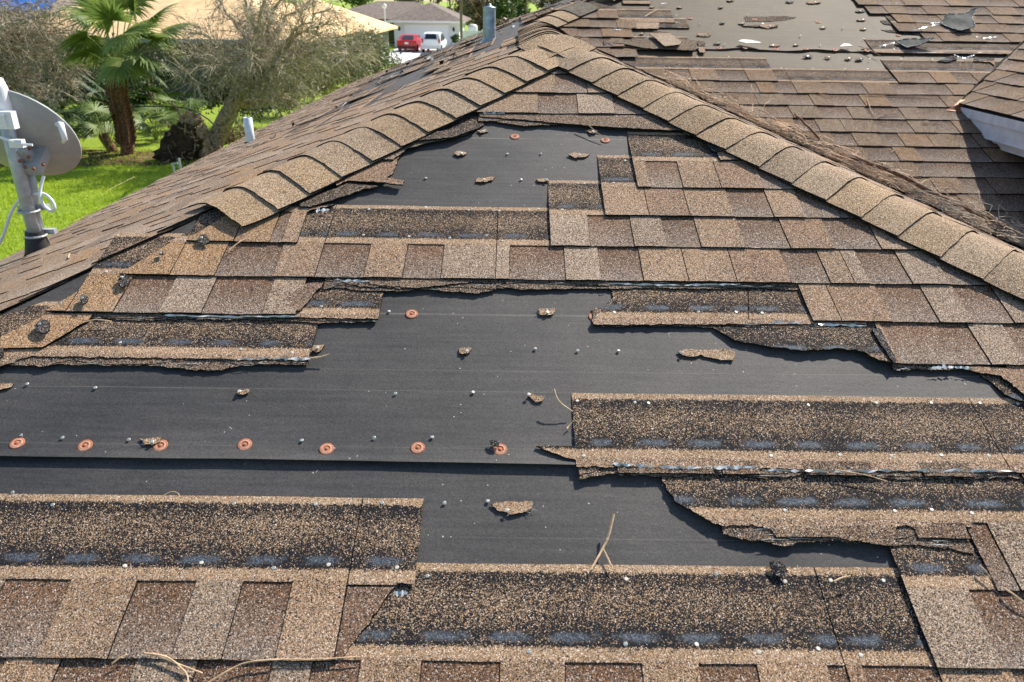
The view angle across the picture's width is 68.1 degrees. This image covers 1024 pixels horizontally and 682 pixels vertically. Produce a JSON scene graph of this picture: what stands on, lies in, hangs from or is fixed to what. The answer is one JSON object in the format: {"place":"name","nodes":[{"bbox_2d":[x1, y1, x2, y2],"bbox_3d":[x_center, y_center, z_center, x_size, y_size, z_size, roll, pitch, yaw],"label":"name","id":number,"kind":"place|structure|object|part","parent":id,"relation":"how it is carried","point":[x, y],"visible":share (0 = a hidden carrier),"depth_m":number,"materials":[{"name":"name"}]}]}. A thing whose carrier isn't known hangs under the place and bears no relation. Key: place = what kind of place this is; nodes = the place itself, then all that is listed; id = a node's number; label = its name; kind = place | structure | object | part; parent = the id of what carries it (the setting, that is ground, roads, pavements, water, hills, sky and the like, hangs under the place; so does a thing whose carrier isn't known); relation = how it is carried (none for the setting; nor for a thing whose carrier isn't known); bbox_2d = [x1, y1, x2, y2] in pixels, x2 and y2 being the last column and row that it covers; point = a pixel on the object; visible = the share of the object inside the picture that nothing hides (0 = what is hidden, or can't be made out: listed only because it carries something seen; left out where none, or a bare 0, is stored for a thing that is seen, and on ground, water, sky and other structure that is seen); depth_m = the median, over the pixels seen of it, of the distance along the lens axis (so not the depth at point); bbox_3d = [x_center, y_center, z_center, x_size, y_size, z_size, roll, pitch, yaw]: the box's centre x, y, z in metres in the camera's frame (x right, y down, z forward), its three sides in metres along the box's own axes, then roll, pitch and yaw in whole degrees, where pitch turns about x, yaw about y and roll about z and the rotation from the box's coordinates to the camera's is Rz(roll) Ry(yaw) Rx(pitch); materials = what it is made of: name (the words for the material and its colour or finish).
{"place":"outdoors","nodes":[
{"label":"outdoors","id":0,"kind":"place"},
{"bbox_2d":[3,0,79,59],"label":"tarped house","id":1,"kind":"structure","parent":0,"point":[57,4],"depth_m":58.79,"materials":[{"name":"grey paint"}]},
{"bbox_2d":[0,0,54,10],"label":"roof tarp","id":2,"kind":"object","parent":1,"relation":"on","point":[20,1],"visible":0.25,"depth_m":55.49,"materials":[{"name":"blue plastic"}]},
{"bbox_2d":[0,0,541,259],"bbox_3d":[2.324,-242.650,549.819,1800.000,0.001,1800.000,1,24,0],"label":"lawn","id":3,"kind":"structure","parent":0,"point":[142,142],"depth_m":21.13,"materials":[{"name":"green plant"}]},
{"bbox_2d":[1,66,82,107],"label":"shrub","id":4,"kind":"object","parent":3,"relation":"on","point":[51,94],"visible":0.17,"depth_m":29.27,"materials":[{"name":"green plant"}]},
{"bbox_2d":[12,87,77,125],"bbox_3d":[-15.501,-7.646,25.424,2.358,1.820,2.007,-8,26,-19],"label":"palmetto","id":5,"kind":"object","parent":3,"relation":"on","point":[51,107],"visible":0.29,"depth_m":25.26,"materials":[{"name":"green plant"}]},
{"bbox_2d":[0,0,116,115],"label":"bare tree","id":6,"kind":"object","parent":3,"relation":"on","point":[20,36],"visible":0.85,"depth_m":24.62,"materials":[{"name":"brown plant"}]},
{"bbox_2d":[33,32,145,94],"bbox_3d":[-19.809,-12.993,35.542,5.416,3.166,1.877,1,24,0],"label":"shrub","id":7,"kind":"object","parent":3,"relation":"on","point":[84,63],"visible":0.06,"depth_m":35.29,"materials":[{"name":"green plant"}]},
{"bbox_2d":[0,150,198,258],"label":"grass","id":8,"kind":"structure","parent":3,"relation":"on","point":[85,176],"depth_m":19.42,"materials":[{"name":"green plant"}]},
{"bbox_2d":[0,149,199,166],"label":"mulch bed","id":9,"kind":"object","parent":3,"relation":"on","point":[94,153],"visible":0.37,"depth_m":22.90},
{"bbox_2d":[55,97,100,139],"bbox_3d":[-13.945,-6.834,23.954,1.884,1.584,2.646,-16,29,-32],"label":"palmetto","id":10,"kind":"object","parent":9,"relation":"on","point":[70,113],"visible":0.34,"depth_m":24.18,"materials":[{"name":"green plant"}]},
{"bbox_2d":[68,98,139,151],"bbox_3d":[-12.596,-6.690,23.659,2.353,1.595,1.909,13,27,25],"label":"palmetto","id":11,"kind":"object","parent":9,"relation":"on","point":[96,125],"visible":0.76,"depth_m":23.66,"materials":[{"name":"green plant"}]},
{"bbox_2d":[98,133,117,152],"bbox_3d":[-12.754,-6.236,23.928,0.536,0.672,0.334,1,24,0],"label":"palm stump","id":12,"kind":"object","parent":9,"relation":"on","point":[112,147],"visible":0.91,"depth_m":23.81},
{"bbox_2d":[50,0,202,154],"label":"palm tree","id":13,"kind":"object","parent":9,"relation":"on","point":[116,69],"visible":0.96,"depth_m":22.04,"materials":[{"name":"green plant"}]},
{"bbox_2d":[55,64,147,109],"bbox_3d":[-16.768,-10.147,30.495,4.072,2.197,2.213,1,24,0],"label":"shrub","id":14,"kind":"object","parent":3,"relation":"on","point":[130,83],"visible":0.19,"depth_m":30.09,"materials":[{"name":"green plant"}]},
{"bbox_2d":[73,73,139,124],"bbox_3d":[-14.681,-8.614,27.266,2.402,2.093,2.636,1,24,0],"label":"palmetto","id":15,"kind":"object","parent":3,"relation":"on","point":[87,91],"visible":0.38,"depth_m":27.07,"materials":[{"name":"green plant"}]},
{"bbox_2d":[128,85,167,123],"bbox_3d":[-13.878,-8.849,28.447,2.099,1.567,1.663,12,26,23],"label":"palmetto","id":16,"kind":"object","parent":3,"relation":"on","point":[143,101],"visible":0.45,"depth_m":28.30,"materials":[{"name":"green plant"}]},
{"bbox_2d":[133,104,183,140],"bbox_3d":[-12.224,-7.364,25.766,2.212,1.104,2.254,1,24,0],"label":"palmetto","id":17,"kind":"object","parent":3,"relation":"on","point":[143,127],"visible":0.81,"depth_m":25.77,"materials":[{"name":"green plant"}]},
{"bbox_2d":[129,51,192,104],"bbox_3d":[-15.900,-11.639,33.452,3.944,2.502,1.531,4,25,8],"label":"shrub","id":18,"kind":"object","parent":3,"relation":"on","point":[165,79],"visible":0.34,"depth_m":33.31,"materials":[{"name":"green plant"}]},
{"bbox_2d":[171,158,181,171],"bbox_3d":[-8.701,-4.396,19.724,0.246,0.720,0.070,1,24,0],"label":"pipe frame","id":19,"kind":"object","parent":3,"relation":"on","point":[178,162],"visible":0.53,"depth_m":19.62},
{"bbox_2d":[152,94,209,120],"bbox_3d":[-12.142,-8.328,27.692,2.177,1.276,1.954,1,24,0],"label":"palmetto","id":20,"kind":"object","parent":3,"relation":"on","point":[196,103],"visible":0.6,"depth_m":27.53,"materials":[{"name":"green plant"}]},
{"bbox_2d":[154,88,220,113],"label":"shrub","id":21,"kind":"object","parent":3,"relation":"on","point":[180,99],"visible":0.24,"depth_m":29.59,"materials":[{"name":"green plant"}]},
{"bbox_2d":[10,0,397,91],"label":"orange roof house","id":22,"kind":"structure","parent":3,"relation":"on","point":[190,8],"depth_m":38.88,"materials":[{"name":"grey paint"}]},
{"bbox_2d":[187,68,286,126],"bbox_3d":[-10.436,-9.350,28.624,3.696,2.421,1.635,1,24,0],"label":"shrub","id":23,"kind":"object","parent":3,"relation":"on","point":[225,88],"visible":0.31,"depth_m":28.50,"materials":[{"name":"green plant"}]},
{"bbox_2d":[224,126,257,146],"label":"shrub","id":24,"kind":"object","parent":3,"relation":"on","point":[240,134],"visible":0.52,"depth_m":24.55,"materials":[{"name":"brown plant"}]},
{"bbox_2d":[135,0,397,162],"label":"uprooted tree","id":25,"kind":"object","parent":3,"relation":"on","point":[183,139],"visible":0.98,"depth_m":21.75,"materials":[{"name":"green plant"}]},
{"bbox_2d":[104,106,212,123],"bbox_3d":[-11.318,-7.360,24.448,5.713,0.309,1.146,11,26,23],"label":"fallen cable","id":26,"kind":"object","parent":25,"relation":"on","point":[174,107],"visible":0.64,"depth_m":24.74,"materials":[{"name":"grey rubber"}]},
{"bbox_2d":[258,91,302,116],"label":"shrub","id":27,"kind":"object","parent":3,"relation":"on","point":[295,105],"visible":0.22,"depth_m":31.36,"materials":[{"name":"green plant"}]},
{"bbox_2d":[262,49,336,114],"bbox_3d":[-8.970,-10.666,30.954,3.557,2.935,1.988,1,24,0],"label":"shrub","id":28,"kind":"object","parent":3,"relation":"on","point":[318,78],"visible":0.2,"depth_m":30.92,"materials":[{"name":"green plant"}]},
{"bbox_2d":[292,70,337,102],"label":"shrub","id":29,"kind":"object","parent":3,"relation":"on","point":[324,89],"visible":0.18,"depth_m":35.42,"materials":[{"name":"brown plant"}]},
{"bbox_2d":[307,35,353,85],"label":"shrub","id":30,"kind":"object","parent":3,"relation":"on","point":[333,56],"visible":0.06,"depth_m":39.55,"materials":[{"name":"green plant"}]},
{"bbox_2d":[305,36,373,90],"bbox_3d":[-8.264,-12.940,36.026,3.521,2.936,1.995,1,24,0],"label":"shrub","id":31,"kind":"object","parent":3,"relation":"on","point":[366,65],"visible":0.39,"depth_m":35.83,"materials":[{"name":"green plant"}]},
{"bbox_2d":[339,0,373,7],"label":"roadside tree","id":32,"kind":"object","parent":3,"relation":"on","point":[357,2],"visible":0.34,"depth_m":102.62,"materials":[{"name":"green plant"}]},
{"bbox_2d":[336,17,387,78],"bbox_3d":[-7.882,-15.153,39.807,2.899,3.871,2.243,1,24,0],"label":"shrub","id":33,"kind":"object","parent":3,"relation":"on","point":[376,38],"visible":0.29,"depth_m":39.57,"materials":[{"name":"green plant"}]},
{"bbox_2d":[368,31,402,75],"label":"shrub","id":34,"kind":"object","parent":3,"relation":"on","point":[386,55],"visible":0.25,"depth_m":40.79,"materials":[{"name":"green plant"}]},
{"bbox_2d":[394,0,423,3],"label":"roadside tree","id":35,"kind":"object","parent":3,"relation":"on","point":[417,1],"visible":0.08,"depth_m":104.71,"materials":[{"name":"green plant"}]},
{"bbox_2d":[429,0,466,23],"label":"roadside tree","id":36,"kind":"object","parent":3,"relation":"on","point":[457,9],"visible":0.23,"depth_m":106.41,"materials":[{"name":"green plant"}]},
{"bbox_2d":[460,0,462,40],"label":"utility pole","id":37,"kind":"object","parent":3,"relation":"on","point":[461,31],"visible":0.48,"depth_m":58.02,"materials":[{"name":"wood"}]},
{"bbox_2d":[458,0,476,25],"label":"roadside tree","id":38,"kind":"object","parent":3,"relation":"on","point":[468,11],"visible":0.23,"depth_m":102.76,"materials":[{"name":"green plant"}]},
{"bbox_2d":[468,24,477,30],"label":"white tank","id":39,"kind":"object","parent":3,"relation":"on","point":[472,27],"visible":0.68,"depth_m":79.69,"materials":[{"name":"white plastic"}]},
{"bbox_2d":[463,29,482,39],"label":"white fence","id":40,"kind":"object","parent":3,"relation":"on","point":[467,33],"visible":0.29,"depth_m":78.80,"materials":[{"name":"white"}]},
{"bbox_2d":[468,0,493,30],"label":"roadside tree","id":41,"kind":"object","parent":3,"relation":"on","point":[477,7],"visible":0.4,"depth_m":92.21,"materials":[{"name":"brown plant"}]},
{"bbox_2d":[496,16,509,25],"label":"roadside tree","id":42,"kind":"object","parent":3,"relation":"on","point":[501,21],"visible":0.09,"depth_m":68.71,"materials":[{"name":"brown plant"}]},
{"bbox_2d":[490,0,523,20],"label":"roadside tree","id":43,"kind":"object","parent":3,"relation":"on","point":[505,8],"visible":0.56,"depth_m":83.63,"materials":[{"name":"green plant"}]},
{"bbox_2d":[0,0,1023,681],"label":"house","id":44,"kind":"structure","parent":3,"relation":"on","point":[734,340],"depth_m":1.79,"materials":[{"name":"brown"}]},
{"bbox_2d":[0,77,81,256],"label":"satellite dish","id":45,"kind":"object","parent":44,"relation":"attached to","point":[37,138],"visible":0.94,"depth_m":3.55,"materials":[{"name":"grey metal"}]},
{"bbox_2d":[83,319,111,322],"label":"pine needle","id":46,"kind":"object","parent":44,"relation":"on","point":[98,319],"visible":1,"depth_m":1.88,"materials":[{"name":"beige plant"}]},
{"bbox_2d":[143,652,188,681],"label":"pine needle","id":47,"kind":"object","parent":44,"relation":"on","point":[171,659],"visible":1,"depth_m":1.31,"materials":[{"name":"beige plant"}]},
{"bbox_2d":[152,652,202,673],"bbox_3d":[-0.577,0.556,1.306,0.101,0.016,0.004,8,25,16],"label":"pine needle","id":48,"kind":"object","parent":44,"relation":"on","point":[164,658],"visible":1,"depth_m":1.30,"materials":[{"name":"beige plant"}]},
{"bbox_2d":[243,117,254,143],"bbox_3d":[-2.081,-1.647,6.007,0.119,0.245,0.117,1,24,0],"label":"vent pipe","id":49,"kind":"object","parent":44,"relation":"on","point":[249,130],"visible":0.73,"depth_m":5.97,"materials":[{"name":"white plastic"}]},
{"bbox_2d":[208,656,360,681],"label":"pine needle","id":50,"kind":"object","parent":44,"relation":"on","point":[221,674],"visible":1,"depth_m":1.31,"materials":[{"name":"brown plant"}]},
{"bbox_2d":[481,3,495,42],"bbox_3d":[-0.179,-2.523,6.015,0.142,0.291,0.142,1,24,0],"label":"vent pipe","id":51,"kind":"object","parent":44,"relation":"on","point":[489,22],"visible":0.98,"depth_m":5.98,"materials":[{"name":"grey metal"}]},
{"bbox_2d":[554,389,571,410],"bbox_3d":[0.113,0.135,1.709,0.054,0.041,0.012,19,30,35],"label":"pine needle","id":52,"kind":"object","parent":44,"relation":"on","point":[559,400],"visible":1,"depth_m":1.71,"materials":[{"name":"beige plant"}]},
{"bbox_2d":[591,514,614,569],"bbox_3d":[0.180,0.390,1.475,0.010,0.060,0.111,12,27,24],"label":"pine needle","id":53,"kind":"object","parent":44,"relation":"on","point":[608,536],"visible":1,"depth_m":1.48,"materials":[{"name":"beige plant"}]},
{"bbox_2d":[603,549,612,568],"bbox_3d":[0.185,0.419,1.459,0.004,0.019,0.043,-9,26,-21],"label":"pine needle","id":54,"kind":"object","parent":44,"relation":"on","point":[607,558],"visible":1,"depth_m":1.46,"materials":[{"name":"beige plant"}]},
{"bbox_2d":[652,68,1023,247],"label":"pine needle litter","id":55,"kind":"object","parent":44,"relation":"on","point":[890,180],"visible":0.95,"depth_m":3.87,"materials":[{"name":"brown plant"}]},
{"bbox_2d":[833,575,850,582],"bbox_3d":[0.622,0.448,1.427,0.037,0.008,0.004,-7,25,-17],"label":"pine needle","id":56,"kind":"object","parent":44,"relation":"on","point":[838,579],"visible":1,"depth_m":1.42,"materials":[{"name":"beige plant"}]},
{"bbox_2d":[835,469,887,481],"bbox_3d":[0.732,0.281,1.588,0.106,0.013,0.005,7,25,13],"label":"pine needle","id":57,"kind":"object","parent":44,"relation":"on","point":[860,474],"visible":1,"depth_m":1.59,"materials":[{"name":"beige plant"}]},
{"bbox_2d":[789,113,1008,228],"bbox_3d":[1.907,-0.887,3.846,0.078,0.400,1.188,-19,31,-37],"label":"fallen twig","id":58,"kind":"object","parent":44,"relation":"on","point":[894,172],"visible":0.77,"depth_m":3.81,"materials":[{"name":"brown wood"}]},
{"bbox_2d":[866,94,946,96],"bbox_3d":[2.339,-1.456,4.486,0.474,0.010,0.009,1,24,2],"label":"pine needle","id":59,"kind":"object","parent":44,"relation":"on","point":[895,94],"visible":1,"depth_m":4.49,"materials":[{"name":"brown plant"}]},
{"bbox_2d":[979,565,991,578],"bbox_3d":[0.897,0.437,1.436,0.005,0.015,0.028,-12,27,-25],"label":"pine needle","id":60,"kind":"object","parent":44,"relation":"on","point":[984,569],"visible":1,"depth_m":1.44,"materials":[{"name":"beige plant"}]},
{"bbox_2d":[1003,587,1023,602],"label":"pine needle","id":61,"kind":"object","parent":44,"relation":"on","point":[1012,593],"visible":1,"depth_m":1.40,"materials":[{"name":"beige plant"}]},
{"bbox_2d":[513,0,533,16],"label":"roadside tree","id":62,"kind":"object","parent":3,"relation":"on","point":[524,5],"visible":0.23,"depth_m":97.51,"materials":[{"name":"green plant"}]},
{"bbox_2d":[532,0,561,8],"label":"roadside tree","id":63,"kind":"object","parent":3,"relation":"on","point":[540,3],"visible":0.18,"depth_m":87.23,"materials":[{"name":"green plant"}]},
{"bbox_2d":[347,1,471,46],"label":"white house","id":64,"kind":"structure","parent":0,"point":[408,17],"depth_m":77.17,"materials":[{"name":"paint"}]},
{"bbox_2d":[388,23,394,42],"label":"entry door","id":65,"kind":"structure","parent":64,"relation":"in","point":[391,32],"depth_m":82.56,"materials":[{"name":"black glass"}]},
{"bbox_2d":[405,24,448,45],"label":"garage door","id":66,"kind":"structure","parent":64,"relation":"in","point":[409,29],"depth_m":76.75,"materials":[{"name":"white paint"}]},
{"bbox_2d":[390,48,435,63],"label":"driveway","id":67,"kind":"structure","parent":0,"point":[407,54],"depth_m":68.38,"materials":[{"name":"concrete"}]},
{"bbox_2d":[382,4,386,21],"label":"lamp post","id":68,"kind":"object","parent":67,"relation":"on","point":[384,6],"visible":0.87,"depth_m":58.55,"materials":[{"name":"white metal"}]},
{"bbox_2d":[397,34,421,51],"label":"red sedan","id":69,"kind":"object","parent":67,"relation":"on","point":[408,41],"visible":0.82,"depth_m":70.19,"materials":[{"name":"red paint"}]},
{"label":"rear window","id":70,"kind":"part","parent":69,"relation":"part of","materials":[{"name":"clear glass"}]},
{"bbox_2d":[421,32,446,51],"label":"white suv","id":71,"kind":"object","parent":67,"relation":"on","point":[432,40],"visible":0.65,"depth_m":69.37,"materials":[{"name":"white paint"}]},
{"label":"rear window","id":72,"kind":"part","parent":71,"relation":"part of","materials":[{"name":"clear glass"}]},
{"bbox_2d":[450,34,459,43],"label":"potted plant","id":73,"kind":"object","parent":67,"relation":"on","point":[455,38],"visible":0.86,"depth_m":76.08,"materials":[{"name":"green plant"}]},
{"bbox_2d":[349,0,536,1],"label":"sky","id":74,"kind":"structure","parent":0,"point":[349,0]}
]}

